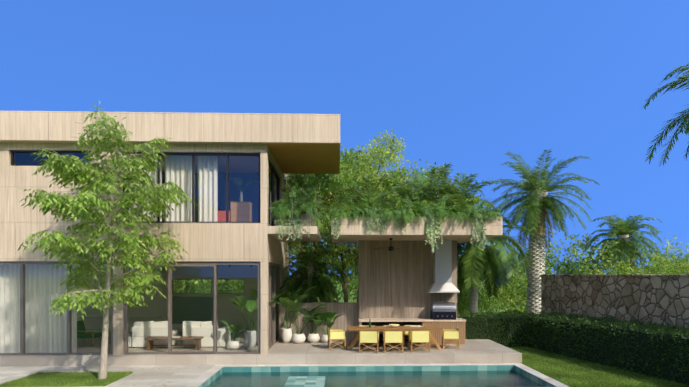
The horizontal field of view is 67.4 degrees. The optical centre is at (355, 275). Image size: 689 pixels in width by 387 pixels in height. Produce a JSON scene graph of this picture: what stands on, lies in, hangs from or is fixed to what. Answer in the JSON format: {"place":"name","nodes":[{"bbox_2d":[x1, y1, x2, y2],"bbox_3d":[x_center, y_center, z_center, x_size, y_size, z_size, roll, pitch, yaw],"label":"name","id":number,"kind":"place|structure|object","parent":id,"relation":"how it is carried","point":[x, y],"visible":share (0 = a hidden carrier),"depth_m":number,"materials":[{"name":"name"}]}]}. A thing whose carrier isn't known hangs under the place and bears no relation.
{"place":"outdoors","nodes":[
{"label":"outdoors","id":0,"kind":"place"},
{"bbox_2d":[0,365,214,386],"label":"paving","id":1,"kind":"structure","parent":0,"point":[159,375],"depth_m":15.33,"materials":[{"name":"stone"}]},
{"bbox_2d":[0,373,131,386],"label":"grass","id":2,"kind":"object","parent":1,"relation":"on","point":[60,383],"visible":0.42,"depth_m":13.44,"materials":[{"name":"green plant"}]},
{"bbox_2d":[0,370,132,385],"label":"grass blades","id":3,"kind":"object","parent":2,"relation":"on","point":[48,379],"visible":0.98,"depth_m":14.07,"materials":[{"name":"green plant"}]},
{"bbox_2d":[18,101,197,378],"bbox_3d":[-6.796,-1.043,14.564,4.618,7.844,4.224,0,0,-36],"label":"tree","id":4,"kind":"object","parent":2,"relation":"on","point":[129,172],"visible":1,"depth_m":13.98,"materials":[{"name":"green plant"}]},
{"bbox_2d":[10,344,510,385],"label":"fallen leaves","id":5,"kind":"object","parent":1,"relation":"on","point":[293,352],"visible":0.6,"depth_m":16.15,"materials":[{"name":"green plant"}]},
{"bbox_2d":[289,174,342,301],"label":"tree","id":6,"kind":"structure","parent":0,"point":[306,243],"depth_m":25.13,"materials":[{"name":"green plant"}]},
{"bbox_2d":[0,0,688,275],"label":"sky","id":7,"kind":"structure","parent":0,"point":[466,84],"materials":[{"name":"blue"}]},
{"bbox_2d":[358,240,456,340],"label":"kitchen wall","id":8,"kind":"structure","parent":0,"point":[396,283],"depth_m":19.79,"materials":[{"name":"beige wood"}]},
{"bbox_2d":[143,279,685,386],"bbox_3d":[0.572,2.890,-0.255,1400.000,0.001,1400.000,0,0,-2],"label":"lawn ground","id":9,"kind":"structure","parent":0,"point":[337,289],"depth_m":43.91,"materials":[{"name":"green plant"}]},
{"bbox_2d":[128,269,296,301],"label":"treeline","id":10,"kind":"object","parent":9,"relation":"on","point":[199,285],"depth_m":33.03,"materials":[{"name":"green plant"}]},
{"bbox_2d":[0,339,521,365],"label":"deck platform","id":11,"kind":"structure","parent":9,"relation":"on","point":[480,351],"depth_m":16.75,"materials":[{"name":"concrete"}]},
{"bbox_2d":[15,153,258,331],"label":"interior walls","id":12,"kind":"structure","parent":11,"relation":"on","point":[156,308],"depth_m":23.44,"materials":[{"name":"grey"}]},
{"bbox_2d":[77,301,160,317],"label":"shelf wall","id":13,"kind":"structure","parent":12,"relation":"attached to","point":[110,316],"depth_m":23.06,"materials":[{"name":"brown wood"}]},
{"bbox_2d":[129,279,243,293],"bbox_3d":[-7.867,0.485,23.572,5.590,0.670,0.080,0,0,-2],"label":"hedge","id":14,"kind":"object","parent":12,"relation":"attached to","point":[203,285],"depth_m":23.59,"materials":[{"name":"green plant"}]},
{"bbox_2d":[172,297,212,323],"bbox_3d":[-7.359,1.580,23.472,2.100,1.220,0.048,0,0,-2],"label":"painting","id":15,"kind":"object","parent":12,"relation":"attached to","point":[196,312],"depth_m":23.45,"materials":[{"name":"black"}]},
{"bbox_2d":[218,211,230,221],"bbox_3d":[-4.679,-1.916,18.033,0.700,0.628,0.500,0,0,-2],"label":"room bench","id":16,"kind":"object","parent":12,"relation":"on","point":[221,214],"depth_m":17.79,"materials":[{"name":"red paint"}]},
{"bbox_2d":[230,202,252,221],"bbox_3d":[-3.975,-2.071,18.056,0.690,0.938,0.520,0,0,-2],"label":"room cabinet","id":17,"kind":"object","parent":12,"relation":"on","point":[246,209],"depth_m":17.81,"materials":[{"name":"brown wood"}]},
{"bbox_2d":[223,176,258,201],"bbox_3d":[-4.013,-2.995,18.014,1.262,0.911,0.728,0,0,-2],"label":"vase","id":18,"kind":"object","parent":17,"relation":"on","point":[236,181],"depth_m":18.01,"materials":[{"name":"ceramic"}]},
{"bbox_2d":[0,264,278,355],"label":"floor","id":19,"kind":"structure","parent":11,"relation":"on","point":[89,347],"depth_m":17.96,"materials":[{"name":"beige stone"}]},
{"bbox_2d":[0,143,288,354],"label":"house walls","id":20,"kind":"structure","parent":11,"relation":"on","point":[221,242],"depth_m":16.53,"materials":[{"name":"beige wood"}]},
{"bbox_2d":[77,320,101,345],"bbox_3d":[-9.768,2.096,18.817,0.814,0.888,0.760,0,0,-2],"label":"green armchair","id":21,"kind":"object","parent":20,"relation":"in","point":[81,330],"depth_m":18.74,"materials":[{"name":"green fabric"}]},
{"bbox_2d":[0,155,217,352],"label":"sheer curtains","id":22,"kind":"object","parent":20,"relation":"attached to","point":[35,345],"depth_m":16.97,"materials":[{"name":"white fabric"}]},
{"bbox_2d":[128,334,131,347],"bbox_3d":[-8.119,2.344,18.571,0.460,0.388,0.800,0,0,-2],"label":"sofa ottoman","id":23,"kind":"object","parent":20,"relation":"in","point":[130,341],"depth_m":18.18,"materials":[{"name":"fabric"}]},
{"bbox_2d":[0,150,279,354],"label":"window frames","id":24,"kind":"structure","parent":20,"relation":"attached to","point":[69,312],"depth_m":16.62,"materials":[{"name":"black metal"}]},
{"bbox_2d":[0,152,277,352],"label":"window glass","id":25,"kind":"object","parent":24,"relation":"in","point":[272,267],"visible":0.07,"depth_m":16.73,"materials":[{"name":"clear glass"}]},
{"bbox_2d":[132,321,177,347],"bbox_3d":[-7.200,2.074,18.626,1.288,0.929,0.950,0,0,-2],"label":"sofa","id":26,"kind":"object","parent":20,"relation":"in","point":[158,328],"depth_m":18.16,"materials":[{"name":"fabric"}]},
{"bbox_2d":[0,111,339,181],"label":"roof slab","id":27,"kind":"structure","parent":20,"relation":"on","point":[302,143],"depth_m":16.31,"materials":[{"name":"wood"}]},
{"bbox_2d":[144,336,203,349],"bbox_3d":[-6.216,2.322,17.758,1.850,0.433,0.550,0,0,-2],"label":"coffee table","id":28,"kind":"object","parent":20,"relation":"in","point":[150,344],"depth_m":17.66,"materials":[{"name":"brown wood"}]},
{"bbox_2d":[183,321,230,346],"bbox_3d":[-5.362,2.072,18.686,1.503,0.931,0.950,0,0,-2],"label":"sofa","id":29,"kind":"object","parent":20,"relation":"in","point":[190,328],"depth_m":18.22,"materials":[{"name":"fabric"}]},
{"bbox_2d":[220,321,247,349],"bbox_3d":[-4.050,2.047,17.685,1.036,0.983,0.811,0,0,42],"label":"potted plant","id":30,"kind":"object","parent":20,"relation":"in","point":[234,330],"depth_m":17.59,"materials":[{"name":"ceramic"}]},
{"bbox_2d":[229,296,273,348],"bbox_3d":[-3.668,1.606,17.911,1.546,1.864,1.487,0,0,-30],"label":"potted plant","id":31,"kind":"object","parent":20,"relation":"in","point":[250,336],"visible":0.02,"depth_m":17.83,"materials":[{"name":"green plant"}]},
{"bbox_2d":[231,289,287,344],"bbox_3d":[-3.639,1.527,19.266,1.904,2.022,1.597,0,0,22],"label":"potted plant","id":32,"kind":"object","parent":20,"relation":"in","point":[254,291],"visible":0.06,"depth_m":19.32,"materials":[{"name":"green plant"}]},
{"bbox_2d":[267,226,320,241],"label":"balcony slab","id":33,"kind":"structure","parent":20,"relation":"attached to","point":[314,233],"depth_m":16.89,"materials":[{"name":"beige concrete"}]},
{"bbox_2d":[270,191,319,231],"bbox_3d":[-2.071,-2.152,18.574,1.466,1.125,3.720,0,0,-2],"label":"balcony railing","id":34,"kind":"object","parent":33,"relation":"on","point":[292,209],"visible":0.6,"depth_m":16.71,"materials":[{"name":"clear glass"}]},
{"bbox_2d":[277,214,316,225],"bbox_3d":[-2.047,-1.815,18.620,1.200,0.450,2.900,0,0,-2],"label":"balcony planter box","id":35,"kind":"object","parent":33,"relation":"on","point":[303,217],"depth_m":17.18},
{"bbox_2d":[268,184,330,240],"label":"balcony plants","id":36,"kind":"object","parent":20,"relation":"attached to","point":[298,209],"visible":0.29,"depth_m":16.95,"materials":[{"name":"green plant"}]},
{"bbox_2d":[269,189,314,225],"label":"balcony palm","id":37,"kind":"object","parent":36,"relation":"on","point":[297,202],"visible":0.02,"depth_m":17.19,"materials":[{"name":"green plant"}]},
{"bbox_2d":[302,194,330,236],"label":"balcony palm","id":38,"kind":"object","parent":36,"relation":"on","point":[319,222],"visible":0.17,"depth_m":18.85,"materials":[{"name":"green plant"}]},
{"bbox_2d":[256,280,316,342],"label":"potted plant","id":39,"kind":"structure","parent":11,"relation":"on","point":[286,334],"depth_m":19.40,"materials":[{"name":"ceramic"}]},
{"bbox_2d":[277,298,327,343],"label":"potted plant","id":40,"kind":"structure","parent":11,"relation":"on","point":[298,337],"depth_m":19.20,"materials":[{"name":"ceramic"}]},
{"bbox_2d":[291,308,325,342],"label":"potted plant","id":41,"kind":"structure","parent":11,"relation":"on","point":[312,337],"depth_m":19.54,"materials":[{"name":"ceramic"}]},
{"bbox_2d":[277,249,347,301],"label":"palm","id":42,"kind":"object","parent":11,"relation":"on","point":[311,262],"visible":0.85,"depth_m":20.93,"materials":[{"name":"green plant"}]},
{"bbox_2d":[279,302,357,341],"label":"screen wall","id":43,"kind":"structure","parent":11,"relation":"on","point":[349,316],"depth_m":20.00,"materials":[{"name":"stone"}]},
{"bbox_2d":[282,164,363,301],"bbox_3d":[-2.110,-1.353,23.082,5.716,8.494,4.845,0,0,-2],"label":"tree","id":44,"kind":"object","parent":11,"relation":"on","point":[304,183],"visible":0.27,"depth_m":22.12,"materials":[{"name":"green plant"}]},
{"bbox_2d":[311,312,342,342],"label":"potted plant","id":45,"kind":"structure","parent":11,"relation":"on","point":[330,316],"depth_m":19.43,"materials":[{"name":"plant"}]},
{"bbox_2d":[328,327,345,349],"bbox_3d":[-0.648,2.189,18.065,0.580,0.717,0.645,0,0,-8],"label":"chair","id":46,"kind":"object","parent":11,"relation":"on","point":[337,334],"visible":1,"depth_m":17.78,"materials":[{"name":"yellow fabric"}]},
{"bbox_2d":[291,144,406,301],"bbox_3d":[-0.642,-1.751,25.063,5.734,9.291,6.032,0,0,44],"label":"tree","id":47,"kind":"object","parent":11,"relation":"on","point":[331,198],"visible":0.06,"depth_m":24.11,"materials":[{"name":"green plant"}]},
{"bbox_2d":[320,148,392,301],"bbox_3d":[-0.165,-1.564,24.249,4.247,8.937,4.020,0,0,-2],"label":"tall tree","id":48,"kind":"object","parent":11,"relation":"on","point":[347,254],"visible":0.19,"depth_m":23.78,"materials":[{"name":"green plant"}]},
{"bbox_2d":[359,331,378,352],"bbox_3d":[0.471,2.189,17.311,0.645,0.717,0.580,0,0,6],"label":"director chair","id":49,"kind":"object","parent":11,"relation":"on","point":[366,337],"visible":1,"depth_m":17.04,"materials":[{"name":"yellow fabric"}]},
{"bbox_2d":[345,128,421,276],"bbox_3d":[1.371,-2.193,25.927,5.138,10.178,4.437,0,0,-2],"label":"tall tree","id":50,"kind":"object","parent":11,"relation":"on","point":[384,155],"visible":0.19,"depth_m":25.30,"materials":[{"name":"green plant"}]},
{"bbox_2d":[383,331,402,352],"bbox_3d":[1.264,2.189,17.307,0.658,0.717,0.595,0,0,-2],"label":"director chair","id":51,"kind":"object","parent":11,"relation":"on","point":[395,337],"visible":1,"depth_m":17.03,"materials":[{"name":"yellow fabric"}]},
{"bbox_2d":[348,326,441,349],"bbox_3d":[1.351,2.196,18.131,3.199,0.753,1.000,0,0,-2],"label":"dining table","id":52,"kind":"object","parent":11,"relation":"on","point":[354,340],"visible":0.77,"depth_m":17.74,"materials":[{"name":"brown wood"}]},
{"bbox_2d":[369,319,422,327],"bbox_3d":[1.446,1.670,18.239,1.942,0.300,0.590,0,0,-2],"label":"tableware","id":53,"kind":"object","parent":52,"relation":"on","point":[394,325],"visible":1,"depth_m":18.17,"materials":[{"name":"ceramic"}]},
{"bbox_2d":[358,318,465,343],"bbox_3d":[2.113,2.095,19.440,3.970,0.910,0.728,0,0,-2],"label":"kitchen counter","id":54,"kind":"object","parent":11,"relation":"on","point":[459,323],"visible":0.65,"depth_m":19.16,"materials":[{"name":"beige wood"}]},
{"bbox_2d":[430,302,456,319],"bbox_3d":[3.304,1.313,19.432,0.890,0.655,0.706,0,0,-2],"label":"built in grill","id":55,"kind":"object","parent":54,"relation":"on","point":[443,311],"visible":1,"depth_m":19.16,"materials":[{"name":"grey metal"}]},
{"bbox_2d":[404,325,420,345],"bbox_3d":[2.099,2.189,18.913,0.645,0.717,0.580,0,0,6],"label":"chair","id":56,"kind":"object","parent":11,"relation":"on","point":[406,335],"visible":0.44,"depth_m":18.90,"materials":[{"name":"yellow wood"}]},
{"bbox_2d":[331,216,502,242],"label":"roof fascia","id":57,"kind":"structure","parent":11,"relation":"on","point":[353,230],"depth_m":17.14,"materials":[{"name":"beige concrete"}]},
{"bbox_2d":[337,179,393,215],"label":"planter palm","id":58,"kind":"object","parent":57,"relation":"on","point":[366,197],"visible":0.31,"depth_m":19.42,"materials":[{"name":"green plant"}]},
{"bbox_2d":[373,238,408,250],"bbox_3d":[1.306,-1.110,18.606,1.319,0.460,1.311,0,0,-2],"label":"ceiling fan","id":59,"kind":"object","parent":57,"relation":"attached to","point":[390,248],"visible":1,"depth_m":18.51,"materials":[{"name":"black metal"}]},
{"bbox_2d":[382,187,412,210],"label":"planter palm","id":60,"kind":"object","parent":57,"relation":"on","point":[397,193],"visible":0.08,"depth_m":19.68,"materials":[{"name":"green plant"}]},
{"bbox_2d":[329,190,479,215],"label":"tall canopy planter shrubs","id":61,"kind":"object","parent":57,"relation":"on","point":[395,201],"visible":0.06,"depth_m":19.91,"materials":[{"name":"green plant"}]},
{"bbox_2d":[330,193,501,252],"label":"canopy planter plants","id":62,"kind":"object","parent":57,"relation":"on","point":[418,211],"visible":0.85,"depth_m":17.06,"materials":[{"name":"green plant"}]},
{"bbox_2d":[328,185,504,231],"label":"planter plants","id":63,"kind":"object","parent":57,"relation":"on","point":[407,207],"visible":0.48,"depth_m":17.06,"materials":[{"name":"green plant"}]},
{"bbox_2d":[384,168,452,209],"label":"planter palm","id":64,"kind":"object","parent":57,"relation":"on","point":[417,180],"visible":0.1,"depth_m":20.33,"materials":[{"name":"green plant"}]},
{"bbox_2d":[410,173,470,215],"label":"planter palm","id":65,"kind":"object","parent":57,"relation":"on","point":[440,189],"visible":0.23,"depth_m":19.13,"materials":[{"name":"green plant"}]},
{"bbox_2d":[427,240,459,292],"bbox_3d":[3.316,-0.349,19.535,1.140,1.978,0.618,0,0,-2],"label":"range hood","id":66,"kind":"object","parent":57,"relation":"attached to","point":[442,268],"visible":0.96,"depth_m":19.42,"materials":[{"name":"silver metal"}]},
{"bbox_2d":[428,172,498,244],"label":"planter palm","id":67,"kind":"object","parent":57,"relation":"on","point":[455,195],"visible":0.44,"depth_m":18.85,"materials":[{"name":"green plant"}]},
{"bbox_2d":[408,331,429,351],"bbox_3d":[2.157,2.189,17.431,0.659,0.717,0.595,0,0,-2],"label":"director chair","id":68,"kind":"object","parent":11,"relation":"on","point":[419,336],"visible":1,"depth_m":17.16,"materials":[{"name":"yellow fabric"}]},
{"bbox_2d":[382,159,459,253],"bbox_3d":[3.308,-1.289,24.528,5.495,8.386,4.239,0,0,18],"label":"tree","id":69,"kind":"object","parent":11,"relation":"on","point":[401,175],"visible":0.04,"depth_m":24.10,"materials":[{"name":"green plant"}]},
{"bbox_2d":[390,162,484,198],"bbox_3d":[3.552,-1.086,23.314,4.480,7.954,4.321,0,0,-2],"label":"plant","id":70,"kind":"object","parent":11,"relation":"on","point":[444,170],"visible":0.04,"depth_m":22.59,"materials":[{"name":"green plant"}]},
{"bbox_2d":[442,327,459,348],"bbox_3d":[3.351,2.189,18.146,0.580,0.717,0.645,0,0,6],"label":"director chair","id":71,"kind":"object","parent":11,"relation":"on","point":[450,334],"visible":1,"depth_m":17.85,"materials":[{"name":"yellow fabric"}]},
{"bbox_2d":[186,363,568,386],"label":"pool coping","id":72,"kind":"object","parent":9,"relation":"in","point":[209,376],"visible":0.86,"depth_m":16.36,"materials":[{"name":"beige stone"}]},
{"bbox_2d":[207,371,543,386],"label":"pool water","id":73,"kind":"structure","parent":72,"relation":"in","point":[405,379],"depth_m":15.15,"materials":[{"name":"teal liquid"}]},
{"bbox_2d":[259,364,547,377],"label":"pool skimmer lids","id":74,"kind":"object","parent":72,"relation":"on","point":[542,376],"visible":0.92,"depth_m":14.80,"materials":[{"name":"white plastic"}]},
{"bbox_2d":[289,231,688,314],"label":"bushes","id":75,"kind":"object","parent":9,"relation":"on","point":[556,260],"visible":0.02,"depth_m":32.49,"materials":[{"name":"green plant"}]},
{"bbox_2d":[457,310,537,346],"bbox_3d":[5.687,2.195,21.172,3.712,1.579,1.479,0,0,-2],"label":"hedge","id":76,"kind":"object","parent":9,"relation":"on","point":[504,329],"visible":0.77,"depth_m":20.72,"materials":[{"name":"green plant"}]},
{"bbox_2d":[457,207,541,312],"bbox_3d":[5.466,0.015,22.511,5.340,5.755,5.160,0,0,-2],"label":"palm","id":77,"kind":"object","parent":9,"relation":"on","point":[476,262],"visible":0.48,"depth_m":21.81,"materials":[{"name":"green plant"}]},
{"bbox_2d":[482,149,599,313],"bbox_3d":[8.442,-1.392,24.131,5.494,8.606,5.355,0,0,23],"label":"date palm","id":78,"kind":"object","parent":9,"relation":"on","point":[536,204],"visible":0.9,"depth_m":23.66,"materials":[{"name":"green plant"}]},
{"bbox_2d":[457,240,688,315],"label":"bushes","id":79,"kind":"object","parent":9,"relation":"on","point":[464,303],"visible":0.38,"depth_m":27.85,"materials":[{"name":"green plant"}]},
{"bbox_2d":[506,346,688,386],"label":"lawn grass blades","id":80,"kind":"object","parent":9,"relation":"on","point":[611,373],"depth_m":15.22,"materials":[{"name":"green plant"}]},
{"bbox_2d":[524,310,688,386],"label":"hedge","id":81,"kind":"object","parent":9,"relation":"on","point":[661,352],"visible":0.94,"depth_m":16.02,"materials":[{"name":"green plant"}]},
{"bbox_2d":[583,214,662,274],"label":"palm","id":82,"kind":"object","parent":9,"relation":"on","point":[621,231],"visible":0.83,"depth_m":29.70,"materials":[{"name":"green plant"}]},
{"bbox_2d":[641,62,688,165],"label":"palm","id":83,"kind":"object","parent":9,"relation":"on","point":[683,118],"visible":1,"depth_m":16.55,"materials":[{"name":"green plant"}]},
{"bbox_2d":[541,276,688,331],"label":"stone boundary wall","id":84,"kind":"structure","parent":0,"point":[658,300],"depth_m":17.44,"materials":[{"name":"grey stone"}]},
{"bbox_2d":[541,274,688,276],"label":"wall coping","id":85,"kind":"object","parent":84,"relation":"on","point":[631,275],"visible":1,"depth_m":17.57,"materials":[{"name":"grey stone"}]}
]}

